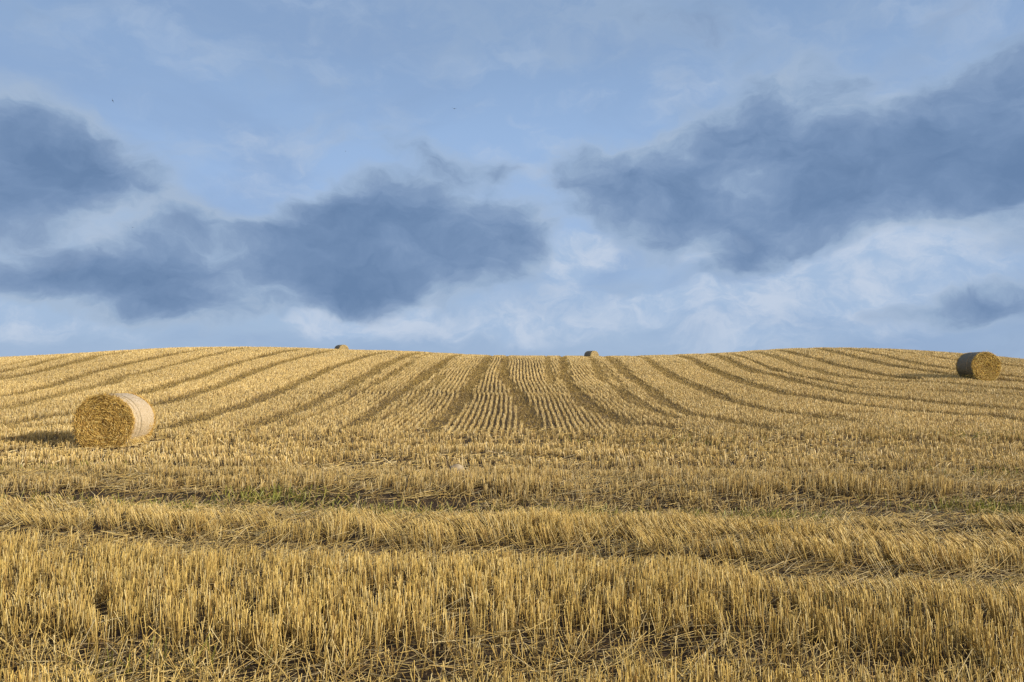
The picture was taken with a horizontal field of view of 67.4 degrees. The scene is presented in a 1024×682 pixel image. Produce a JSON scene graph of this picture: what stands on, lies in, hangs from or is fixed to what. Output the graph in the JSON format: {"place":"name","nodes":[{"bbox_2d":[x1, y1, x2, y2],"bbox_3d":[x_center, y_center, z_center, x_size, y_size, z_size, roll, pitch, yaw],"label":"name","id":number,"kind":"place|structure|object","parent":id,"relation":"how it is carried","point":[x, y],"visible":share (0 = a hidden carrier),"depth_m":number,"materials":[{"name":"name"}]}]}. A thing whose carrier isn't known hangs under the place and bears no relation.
{"place":"outdoors","nodes":[
{"label":"outdoors","id":0,"kind":"place"},
{"bbox_2d":[0,350,1023,681],"bbox_3d":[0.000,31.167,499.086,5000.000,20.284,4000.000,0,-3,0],"label":"ground","id":1,"kind":"structure","parent":0,"point":[606,640],"depth_m":7.40,"materials":[{"name":"soil"}]},
{"bbox_2d":[71,391,156,448],"bbox_3d":[-9.238,1.895,17.881,1.439,1.474,1.506,0,-3,-3],"label":"round bale","id":2,"kind":"object","parent":1,"relation":"on","point":[102,420],"visible":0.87,"depth_m":17.29,"materials":[{"name":"plant"}]},
{"bbox_2d":[334,345,348,349],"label":"round bale","id":3,"kind":"object","parent":1,"relation":"on","point":[341,347],"visible":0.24,"depth_m":90.12,"materials":[{"name":"plant"}]},
{"bbox_2d":[449,464,463,472],"bbox_3d":[-0.909,2.107,12.508,0.294,0.209,0.226,-8,-1,-15],"label":"stone","id":4,"kind":"object","parent":1,"relation":"on","point":[457,466],"visible":0.37,"depth_m":12.47,"materials":[{"name":"beige stone"}]},
{"bbox_2d":[0,346,1023,681],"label":"stubble","id":5,"kind":"object","parent":1,"relation":"on","point":[894,378],"visible":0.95,"depth_m":9.66,"materials":[{"name":"yellow plant"}]},
{"bbox_2d":[0,427,1023,678],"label":"green weeds","id":6,"kind":"object","parent":1,"relation":"on","point":[416,511],"visible":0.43,"depth_m":9.44,"materials":[{"name":"green plant"}]},
{"bbox_2d":[0,422,1023,681],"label":"loose straw","id":7,"kind":"object","parent":1,"relation":"on","point":[304,512],"visible":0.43,"depth_m":7.16,"materials":[{"name":"yellow plant"}]},
{"bbox_2d":[584,351,598,356],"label":"round bale","id":8,"kind":"object","parent":1,"relation":"on","point":[590,353],"visible":0.48,"depth_m":90.11,"materials":[{"name":"plant"}]},
{"bbox_2d":[954,350,1001,380],"bbox_3d":[20.962,1.162,34.584,1.468,1.504,1.470,0,-3,-1],"label":"round bale","id":9,"kind":"object","parent":1,"relation":"on","point":[985,365],"visible":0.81,"depth_m":34.00,"materials":[{"name":"plant"}]},
{"bbox_2d":[0,0,1023,358],"label":"sky","id":10,"kind":"structure","parent":0,"point":[606,177],"materials":[{"name":"blue"}]}
]}

